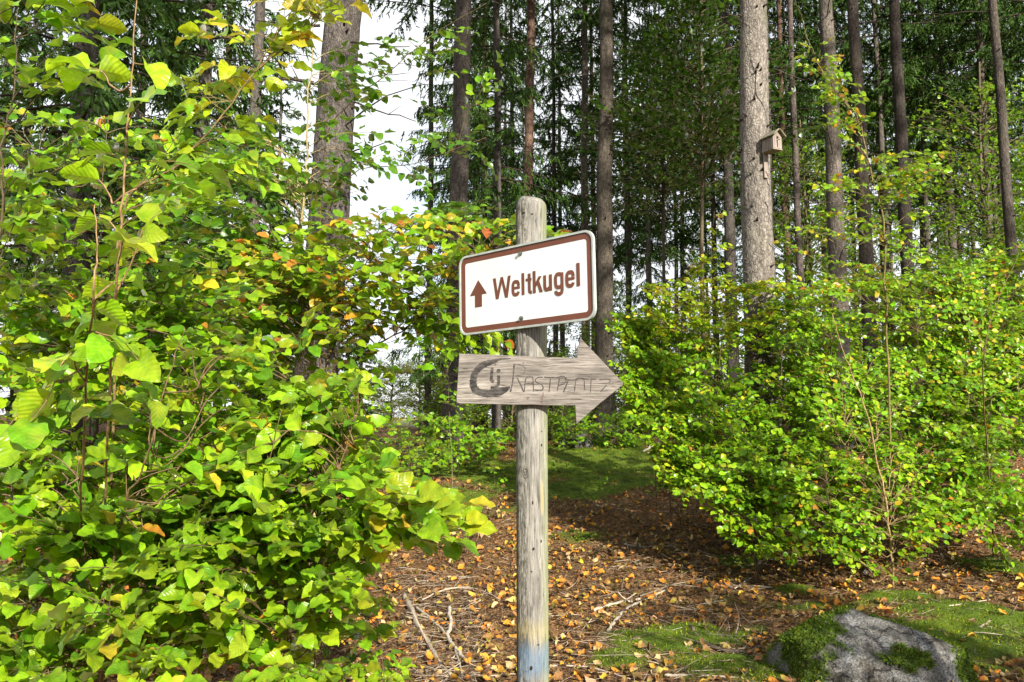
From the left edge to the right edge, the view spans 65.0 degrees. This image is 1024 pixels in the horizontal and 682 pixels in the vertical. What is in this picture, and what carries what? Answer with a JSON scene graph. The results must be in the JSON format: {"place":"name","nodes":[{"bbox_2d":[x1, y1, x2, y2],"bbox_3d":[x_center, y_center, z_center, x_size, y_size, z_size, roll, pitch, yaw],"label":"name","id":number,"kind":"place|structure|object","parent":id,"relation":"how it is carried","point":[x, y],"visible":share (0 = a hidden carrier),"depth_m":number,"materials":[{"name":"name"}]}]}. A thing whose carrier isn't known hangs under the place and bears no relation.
{"place":"outdoors","nodes":[
{"label":"outdoors","id":0,"kind":"place"},
{"bbox_2d":[0,413,1023,681],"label":"ground","id":1,"kind":"structure","parent":0,"point":[576,483],"depth_m":6.99,"materials":[{"name":"soil"}]},
{"bbox_2d":[0,5,124,422],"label":"spruce tree","id":2,"kind":"object","parent":1,"relation":"on","point":[29,129],"visible":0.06,"depth_m":22.70,"materials":[{"name":"green plant"}]},
{"bbox_2d":[0,1,130,109],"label":"spruce tree","id":3,"kind":"object","parent":1,"relation":"on","point":[3,69],"visible":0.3,"depth_m":18.82,"materials":[{"name":"green plant"}]},
{"bbox_2d":[0,0,136,308],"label":"beech sapling","id":4,"kind":"object","parent":1,"relation":"on","point":[12,181],"visible":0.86,"depth_m":2.53,"materials":[{"name":"green plant"}]},
{"bbox_2d":[0,205,168,649],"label":"beech sapling","id":5,"kind":"object","parent":1,"relation":"on","point":[33,426],"visible":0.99,"depth_m":1.48,"materials":[{"name":"green plant"}]},
{"bbox_2d":[0,438,204,681],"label":"beech sapling","id":6,"kind":"object","parent":1,"relation":"on","point":[123,629],"visible":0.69,"depth_m":2.08,"materials":[{"name":"green plant"}]},
{"bbox_2d":[0,103,236,663],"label":"beech sapling","id":7,"kind":"object","parent":1,"relation":"on","point":[47,226],"visible":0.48,"depth_m":3.22,"materials":[{"name":"green plant"}]},
{"bbox_2d":[0,131,267,416],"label":"beech sapling","id":8,"kind":"object","parent":1,"relation":"on","point":[114,150],"visible":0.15,"depth_m":6.64,"materials":[{"name":"green plant"}]},
{"bbox_2d":[21,0,248,427],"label":"spruce tree","id":9,"kind":"object","parent":1,"relation":"on","point":[139,115],"visible":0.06,"depth_m":20.68,"materials":[{"name":"green plant"}]},
{"bbox_2d":[48,0,233,681],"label":"beech sapling","id":10,"kind":"object","parent":1,"relation":"on","point":[149,234],"visible":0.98,"depth_m":1.66,"materials":[{"name":"green plant"}]},
{"bbox_2d":[0,0,309,493],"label":"spruce tree","id":11,"kind":"object","parent":1,"relation":"on","point":[87,101],"visible":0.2,"depth_m":10.79,"materials":[{"name":"green plant"}]},
{"bbox_2d":[0,429,376,681],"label":"beech sapling","id":12,"kind":"object","parent":1,"relation":"on","point":[147,569],"visible":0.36,"depth_m":2.17,"materials":[{"name":"green plant"}]},
{"bbox_2d":[0,256,399,679],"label":"beech sapling","id":13,"kind":"object","parent":1,"relation":"on","point":[61,530],"visible":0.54,"depth_m":2.70,"materials":[{"name":"green plant"}]},
{"bbox_2d":[18,0,381,444],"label":"spruce tree","id":14,"kind":"object","parent":1,"relation":"on","point":[205,77],"visible":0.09,"depth_m":14.37,"materials":[{"name":"green plant"}]},
{"bbox_2d":[87,326,326,681],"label":"beech sapling","id":15,"kind":"object","parent":1,"relation":"on","point":[155,487],"visible":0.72,"depth_m":2.40,"materials":[{"name":"green plant"}]},
{"bbox_2d":[115,1,317,412],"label":"spruce tree","id":16,"kind":"object","parent":1,"relation":"on","point":[274,75],"visible":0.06,"depth_m":25.36,"materials":[{"name":"green plant"}]},
{"bbox_2d":[102,0,371,681],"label":"beech sapling","id":17,"kind":"object","parent":1,"relation":"on","point":[239,79],"visible":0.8,"depth_m":2.64,"materials":[{"name":"green plant"}]},
{"bbox_2d":[105,495,376,681],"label":"beech sapling","id":18,"kind":"object","parent":1,"relation":"on","point":[352,593],"visible":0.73,"depth_m":2.07,"materials":[{"name":"green plant"}]},
{"bbox_2d":[206,51,312,426],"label":"spruce tree","id":19,"kind":"object","parent":1,"relation":"on","point":[281,131],"visible":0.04,"depth_m":24.82,"materials":[{"name":"green plant"}]},
{"bbox_2d":[149,19,410,662],"bbox_3d":[-1.623,0.007,4.963,1.817,4.091,1.829,0,-5,0],"label":"beech sapling","id":20,"kind":"object","parent":1,"relation":"on","point":[216,223],"visible":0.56,"depth_m":4.95,"materials":[{"name":"green plant"}]},
{"bbox_2d":[242,0,319,429],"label":"spruce tree","id":21,"kind":"object","parent":1,"relation":"on","point":[258,39],"visible":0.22,"depth_m":13.95,"materials":[{"name":"brown plant"}]},
{"bbox_2d":[256,0,424,523],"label":"spruce tree","id":22,"kind":"object","parent":1,"relation":"on","point":[336,34],"visible":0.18,"depth_m":8.68,"materials":[{"name":"brown plant"}]},
{"bbox_2d":[277,560,416,681],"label":"beech sapling","id":23,"kind":"object","parent":1,"relation":"on","point":[357,671],"visible":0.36,"depth_m":3.00,"materials":[{"name":"green plant"}]},
{"bbox_2d":[198,367,497,673],"bbox_3d":[-0.501,0.942,2.385,0.935,1.774,0.963,0,-5,0],"label":"beech sapling","id":24,"kind":"object","parent":1,"relation":"on","point":[413,509],"visible":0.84,"depth_m":2.28,"materials":[{"name":"green plant"}]},
{"bbox_2d":[203,205,571,564],"bbox_3d":[-0.778,0.601,4.202,2.358,2.800,1.140,-1,-5,10],"label":"beech sapling","id":25,"kind":"object","parent":1,"relation":"on","point":[308,274],"visible":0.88,"depth_m":4.14,"materials":[{"name":"green plant"}]},
{"bbox_2d":[369,348,418,420],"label":"beech tree","id":26,"kind":"object","parent":1,"relation":"on","point":[391,397],"visible":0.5,"depth_m":33.98,"materials":[{"name":"green plant"}]},
{"bbox_2d":[342,384,447,475],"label":"beech sapling","id":27,"kind":"object","parent":1,"relation":"on","point":[390,432],"visible":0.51,"depth_m":8.12,"materials":[{"name":"green plant"}]},
{"bbox_2d":[319,3,503,396],"bbox_3d":[-0.916,-0.422,6.883,1.704,5.046,1.600,0,-5,0],"label":"beech sapling","id":28,"kind":"object","parent":1,"relation":"on","point":[420,50],"visible":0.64,"depth_m":6.92,"materials":[{"name":"green plant"}]},
{"bbox_2d":[385,346,439,428],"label":"beech tree","id":29,"kind":"object","parent":1,"relation":"on","point":[405,396],"visible":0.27,"depth_m":29.92,"materials":[{"name":"green plant"}]},
{"bbox_2d":[402,592,451,676],"bbox_3d":[-0.693,1.930,5.657,0.186,0.309,1.815,1,-5,-16],"label":"fallen branch","id":30,"kind":"object","parent":1,"relation":"on","point":[410,607],"visible":0.88,"depth_m":5.29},
{"bbox_2d":[363,415,514,474],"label":"beech sapling","id":31,"kind":"object","parent":1,"relation":"on","point":[481,444],"visible":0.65,"depth_m":11.43,"materials":[{"name":"green plant"}]},
{"bbox_2d":[417,325,470,488],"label":"beech sapling","id":32,"kind":"object","parent":1,"relation":"on","point":[429,417],"visible":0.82,"depth_m":10.47,"materials":[{"name":"green plant"}]},
{"bbox_2d":[405,374,489,444],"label":"beech tree","id":33,"kind":"object","parent":1,"relation":"on","point":[436,403],"visible":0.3,"depth_m":15.41,"materials":[{"name":"green plant"}]},
{"bbox_2d":[380,0,515,425],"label":"spruce tree","id":34,"kind":"object","parent":1,"relation":"on","point":[432,372],"visible":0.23,"depth_m":19.32,"materials":[{"name":"green plant"}]},
{"bbox_2d":[363,0,542,435],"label":"spruce tree","id":35,"kind":"object","parent":1,"relation":"on","point":[417,3],"visible":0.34,"depth_m":21.78,"materials":[{"name":"green plant"}]},
{"bbox_2d":[437,0,504,462],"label":"spruce tree","id":36,"kind":"object","parent":1,"relation":"on","point":[458,178],"visible":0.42,"depth_m":14.29,"materials":[{"name":"brown plant"}]},
{"bbox_2d":[400,0,575,431],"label":"spruce tree","id":37,"kind":"object","parent":1,"relation":"on","point":[513,114],"visible":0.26,"depth_m":26.81,"materials":[{"name":"green plant"}]},
{"bbox_2d":[407,0,596,442],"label":"spruce tree","id":38,"kind":"object","parent":1,"relation":"on","point":[528,92],"visible":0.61,"depth_m":17.42,"materials":[{"name":"green plant"}]},
{"bbox_2d":[439,0,577,429],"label":"spruce tree","id":39,"kind":"object","parent":1,"relation":"on","point":[512,144],"visible":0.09,"depth_m":30.88,"materials":[{"name":"green plant"}]},
{"bbox_2d":[470,404,550,440],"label":"beech tree","id":40,"kind":"object","parent":1,"relation":"on","point":[512,418],"visible":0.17,"depth_m":17.95,"materials":[{"name":"green plant"}]},
{"bbox_2d":[398,0,625,436],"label":"spruce tree","id":41,"kind":"object","parent":1,"relation":"on","point":[530,13],"visible":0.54,"depth_m":20.84,"materials":[{"name":"brown plant"}]},
{"bbox_2d":[0,432,1023,681],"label":"fallen leaves","id":42,"kind":"object","parent":1,"relation":"on","point":[658,670],"depth_m":6.54,"materials":[{"name":"plant"}]},
{"bbox_2d":[3,440,1023,681],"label":"twig litter","id":43,"kind":"object","parent":1,"relation":"on","point":[470,673],"visible":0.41,"depth_m":6.03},
{"bbox_2d":[456,196,622,681],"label":"signpost","id":44,"kind":"object","parent":1,"relation":"on","point":[532,284],"visible":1,"depth_m":2.53,"materials":[{"name":"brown wood"}]},
{"bbox_2d":[469,0,635,430],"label":"spruce tree","id":45,"kind":"object","parent":1,"relation":"on","point":[556,81],"visible":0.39,"depth_m":27.58,"materials":[{"name":"green plant"}]},
{"bbox_2d":[547,405,599,436],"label":"beech tree","id":46,"kind":"object","parent":1,"relation":"on","point":[552,413],"visible":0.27,"depth_m":15.96,"materials":[{"name":"green plant"}]},
{"bbox_2d":[514,0,633,427],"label":"spruce tree","id":47,"kind":"object","parent":1,"relation":"on","point":[562,338],"visible":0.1,"depth_m":34.73,"materials":[{"name":"green plant"}]},
{"bbox_2d":[470,0,681,433],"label":"spruce tree","id":48,"kind":"object","parent":1,"relation":"on","point":[584,49],"visible":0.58,"depth_m":23.91,"materials":[{"name":"green plant"}]},
{"bbox_2d":[534,0,653,428],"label":"spruce tree","id":49,"kind":"object","parent":1,"relation":"on","point":[620,67],"visible":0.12,"depth_m":32.67,"materials":[{"name":"green plant"}]},
{"bbox_2d":[550,408,648,449],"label":"beech sapling","id":50,"kind":"object","parent":1,"relation":"on","point":[623,425],"visible":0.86,"depth_m":14.56,"materials":[{"name":"green plant"}]},
{"bbox_2d":[534,0,685,441],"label":"spruce tree","id":51,"kind":"object","parent":1,"relation":"on","point":[603,340],"visible":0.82,"depth_m":16.22,"materials":[{"name":"brown plant"}]},
{"bbox_2d":[560,278,666,409],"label":"beech tree","id":52,"kind":"object","parent":1,"relation":"on","point":[614,333],"visible":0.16,"depth_m":20.08,"materials":[{"name":"green plant"}]},
{"bbox_2d":[562,1,690,354],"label":"spruce tree","id":53,"kind":"object","parent":1,"relation":"on","point":[617,240],"visible":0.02,"depth_m":34.59,"materials":[{"name":"green plant"}]},
{"bbox_2d":[538,0,736,433],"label":"spruce tree","id":54,"kind":"object","parent":1,"relation":"on","point":[675,251],"visible":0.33,"depth_m":25.43,"materials":[{"name":"green plant"}]},
{"bbox_2d":[613,2,684,433],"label":"spruce tree","id":55,"kind":"object","parent":1,"relation":"on","point":[647,235],"visible":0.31,"depth_m":24.43,"materials":[{"name":"green plant"}]},
{"bbox_2d":[603,311,702,512],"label":"beech sapling","id":56,"kind":"object","parent":1,"relation":"on","point":[674,475],"visible":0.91,"depth_m":8.24,"materials":[{"name":"green plant"}]},
{"bbox_2d":[565,4,740,388],"bbox_3d":[3.890,-3.262,20.401,4.680,11.401,5.040,-3,-6,34],"label":"beech tree","id":57,"kind":"object","parent":1,"relation":"on","point":[628,170],"visible":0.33,"depth_m":20.40,"materials":[{"name":"green plant"}]},
{"bbox_2d":[613,1,740,390],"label":"spruce tree","id":58,"kind":"object","parent":1,"relation":"on","point":[675,259],"visible":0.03,"depth_m":31.48,"materials":[{"name":"green plant"}]},
{"bbox_2d":[613,0,743,423],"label":"spruce tree","id":59,"kind":"object","parent":1,"relation":"on","point":[683,268],"visible":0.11,"depth_m":28.34,"materials":[{"name":"green plant"}]},
{"bbox_2d":[576,0,825,437],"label":"beech tree","id":60,"kind":"object","parent":1,"relation":"on","point":[671,98],"visible":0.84,"depth_m":16.26,"materials":[{"name":"green plant"}]},
{"bbox_2d":[617,210,794,525],"bbox_3d":[2.240,0.307,8.870,2.070,3.604,1.092,0,-5,0],"label":"beech sapling","id":61,"kind":"object","parent":1,"relation":"on","point":[754,288],"visible":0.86,"depth_m":8.91,"materials":[{"name":"green plant"}]},
{"bbox_2d":[686,0,741,436],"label":"spruce tree","id":62,"kind":"object","parent":1,"relation":"on","point":[729,233],"visible":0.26,"depth_m":19.27,"materials":[{"name":"brown plant"}]},
{"bbox_2d":[616,0,819,425],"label":"spruce tree","id":63,"kind":"object","parent":1,"relation":"on","point":[713,204],"visible":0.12,"depth_m":26.40,"materials":[{"name":"green plant"}]},
{"bbox_2d":[414,441,1023,681],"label":"moss","id":64,"kind":"object","parent":1,"relation":"on","point":[952,633],"visible":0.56,"depth_m":5.80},
{"bbox_2d":[650,0,824,408],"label":"spruce tree","id":65,"kind":"object","parent":1,"relation":"on","point":[734,28],"visible":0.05,"depth_m":24.82,"materials":[{"name":"green plant"}]},
{"bbox_2d":[657,308,833,546],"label":"beech sapling","id":66,"kind":"object","parent":1,"relation":"on","point":[707,361],"visible":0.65,"depth_m":8.13,"materials":[{"name":"green plant"}]},
{"bbox_2d":[684,4,818,248],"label":"spruce tree","id":67,"kind":"object","parent":1,"relation":"on","point":[719,209],"visible":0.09,"depth_m":30.89,"materials":[{"name":"green plant"}]},
{"bbox_2d":[725,0,812,443],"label":"spruce tree","id":68,"kind":"object","parent":1,"relation":"on","point":[797,205],"visible":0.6,"depth_m":15.91,"materials":[{"name":"brown plant"}]},
{"bbox_2d":[692,433,860,586],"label":"beech sapling","id":69,"kind":"object","parent":1,"relation":"on","point":[727,474],"visible":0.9,"depth_m":6.88,"materials":[{"name":"green plant"}]},
{"bbox_2d":[728,0,836,527],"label":"spruce tree","id":70,"kind":"object","parent":1,"relation":"on","point":[758,258],"visible":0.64,"depth_m":9.60,"materials":[{"name":"grey plant"}]},
{"bbox_2d":[759,128,785,177],"bbox_3d":[3.074,-2.210,9.475,0.197,0.534,0.250,2,-6,-25],"label":"nest box","id":71,"kind":"object","parent":70,"relation":"attached to","point":[771,142],"visible":1,"depth_m":9.45,"materials":[{"name":"brown wood"}]},
{"bbox_2d":[695,0,892,429],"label":"spruce tree","id":72,"kind":"object","parent":1,"relation":"on","point":[811,94],"visible":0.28,"depth_m":23.60,"materials":[{"name":"green plant"}]},
{"bbox_2d":[690,120,901,417],"bbox_3d":[7.313,-1.693,20.460,5.480,7.983,5.273,0,-5,0],"label":"beech tree","id":73,"kind":"object","parent":1,"relation":"on","point":[821,224],"visible":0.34,"depth_m":20.00,"materials":[{"name":"green plant"}]},
{"bbox_2d":[738,0,920,388],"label":"spruce tree","id":74,"kind":"object","parent":1,"relation":"on","point":[814,22],"visible":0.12,"depth_m":28.55,"materials":[{"name":"green plant"}]},
{"bbox_2d":[819,0,856,448],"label":"spruce tree","id":75,"kind":"object","parent":1,"relation":"on","point":[833,153],"visible":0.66,"depth_m":15.28,"materials":[{"name":"brown plant"}]},
{"bbox_2d":[788,235,901,425],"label":"beech tree","id":76,"kind":"object","parent":1,"relation":"on","point":[850,249],"visible":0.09,"depth_m":22.15,"materials":[{"name":"green plant"}]},
{"bbox_2d":[734,0,957,156],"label":"spruce tree","id":77,"kind":"object","parent":1,"relation":"on","point":[839,17],"visible":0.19,"depth_m":25.50,"materials":[{"name":"green plant"}]},
{"bbox_2d":[683,383,1023,550],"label":"beech sapling","id":78,"kind":"object","parent":1,"relation":"on","point":[932,487],"visible":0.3,"depth_m":7.62,"materials":[{"name":"green plant"}]},
{"bbox_2d":[777,0,929,392],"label":"spruce tree","id":79,"kind":"object","parent":1,"relation":"on","point":[851,174],"visible":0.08,"depth_m":36.91,"materials":[{"name":"green plant"}]},
{"bbox_2d":[772,0,955,565],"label":"beech sapling","id":80,"kind":"object","parent":1,"relation":"on","point":[918,167],"visible":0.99,"depth_m":7.29,"materials":[{"name":"green plant"}]},
{"bbox_2d":[842,0,886,439],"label":"spruce tree","id":81,"kind":"object","parent":1,"relation":"on","point":[866,253],"visible":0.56,"depth_m":16.39,"materials":[{"name":"brown plant"}]},
{"bbox_2d":[762,604,980,681],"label":"boulder","id":82,"kind":"object","parent":1,"relation":"on","point":[846,643],"visible":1,"depth_m":4.61,"materials":[{"name":"stone"}]},
{"bbox_2d":[794,314,964,585],"bbox_3d":[3.400,1.017,7.555,1.488,2.306,2.773,-3,-6,27],"label":"beech sapling","id":83,"kind":"object","parent":1,"relation":"on","point":[918,516],"visible":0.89,"depth_m":7.07,"materials":[{"name":"green plant"}]},
{"bbox_2d":[801,0,972,418],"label":"spruce tree","id":84,"kind":"object","parent":1,"relation":"on","point":[864,32],"visible":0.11,"depth_m":30.52,"materials":[{"name":"green plant"}]},
{"bbox_2d":[762,259,1023,543],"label":"beech sapling","id":85,"kind":"object","parent":1,"relation":"on","point":[912,290],"visible":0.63,"depth_m":8.66,"materials":[{"name":"green plant"}]},
{"bbox_2d":[770,0,1017,420],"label":"spruce tree","id":86,"kind":"object","parent":1,"relation":"on","point":[908,78],"visible":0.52,"depth_m":23.16,"materials":[{"name":"green plant"}]},
{"bbox_2d":[871,0,941,437],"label":"spruce tree","id":87,"kind":"object","parent":1,"relation":"on","point":[900,119],"visible":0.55,"depth_m":16.38,"materials":[{"name":"brown plant"}]},
{"bbox_2d":[814,0,1023,413],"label":"spruce tree","id":88,"kind":"object","parent":1,"relation":"on","point":[882,44],"visible":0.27,"depth_m":24.53,"materials":[{"name":"green plant"}]},
{"bbox_2d":[847,1,992,415],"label":"spruce tree","id":89,"kind":"object","parent":1,"relation":"on","point":[922,229],"visible":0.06,"depth_m":34.62,"materials":[{"name":"green plant"}]},
{"bbox_2d":[851,0,1023,420],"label":"spruce tree","id":90,"kind":"object","parent":1,"relation":"on","point":[953,243],"visible":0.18,"depth_m":25.85,"materials":[{"name":"green plant"}]},
{"bbox_2d":[877,237,999,418],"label":"beech tree","id":91,"kind":"object","parent":1,"relation":"on","point":[937,268],"visible":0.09,"depth_m":19.22,"materials":[{"name":"green plant"}]},
{"bbox_2d":[866,0,1023,418],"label":"spruce tree","id":92,"kind":"object","parent":1,"relation":"on","point":[975,5],"visible":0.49,"depth_m":22.86,"materials":[{"name":"green plant"}]},
{"bbox_2d":[868,0,1023,416],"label":"spruce tree","id":93,"kind":"object","parent":1,"relation":"on","point":[958,169],"visible":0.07,"depth_m":30.73,"materials":[{"name":"green plant"}]},
{"bbox_2d":[868,62,1023,420],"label":"beech tree","id":94,"kind":"object","parent":1,"relation":"on","point":[982,187],"visible":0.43,"depth_m":20.54,"materials":[{"name":"green plant"}]},
{"bbox_2d":[888,0,1023,419],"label":"spruce tree","id":95,"kind":"object","parent":1,"relation":"on","point":[970,81],"visible":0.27,"depth_m":23.45,"materials":[{"name":"green plant"}]},
{"bbox_2d":[912,4,1013,259],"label":"spruce tree","id":96,"kind":"object","parent":1,"relation":"on","point":[959,246],"visible":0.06,"depth_m":40.81,"materials":[{"name":"green plant"}]},
{"bbox_2d":[904,0,1023,440],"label":"spruce tree","id":97,"kind":"object","parent":1,"relation":"on","point":[1005,175],"visible":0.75,"depth_m":15.46,"materials":[{"name":"brown plant"}]},
{"bbox_2d":[910,0,1023,298],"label":"spruce tree","id":98,"kind":"object","parent":1,"relation":"on","point":[993,186],"visible":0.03,"depth_m":30.97,"materials":[{"name":"green plant"}]},
{"bbox_2d":[911,4,1023,348],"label":"spruce tree","id":99,"kind":"object","parent":1,"relation":"on","point":[970,208],"visible":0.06,"depth_m":33.83,"materials":[{"name":"green plant"}]},
{"bbox_2d":[912,241,1023,571],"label":"beech sapling","id":100,"kind":"object","parent":1,"relation":"on","point":[1016,500],"visible":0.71,"depth_m":7.91,"materials":[{"name":"green plant"}]},
{"bbox_2d":[916,249,1023,500],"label":"beech sapling","id":101,"kind":"object","parent":1,"relation":"on","point":[940,402],"visible":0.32,"depth_m":8.12,"materials":[{"name":"green plant"}]},
{"bbox_2d":[918,0,1023,142],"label":"spruce tree","id":102,"kind":"object","parent":1,"relation":"on","point":[983,25],"visible":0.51,"depth_m":22.21,"materials":[{"name":"green plant"}]},
{"bbox_2d":[933,4,1023,164],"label":"spruce tree","id":103,"kind":"object","parent":1,"relation":"on","point":[1017,132],"visible":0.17,"depth_m":25.37,"materials":[{"name":"green plant"}]},
{"bbox_2d":[935,152,1023,350],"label":"beech tree","id":104,"kind":"object","parent":1,"relation":"on","point":[1018,185],"visible":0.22,"depth_m":18.71,"materials":[{"name":"green plant"}]},
{"bbox_2d":[0,0,1023,418],"label":"sky","id":105,"kind":"structure","parent":0,"point":[385,192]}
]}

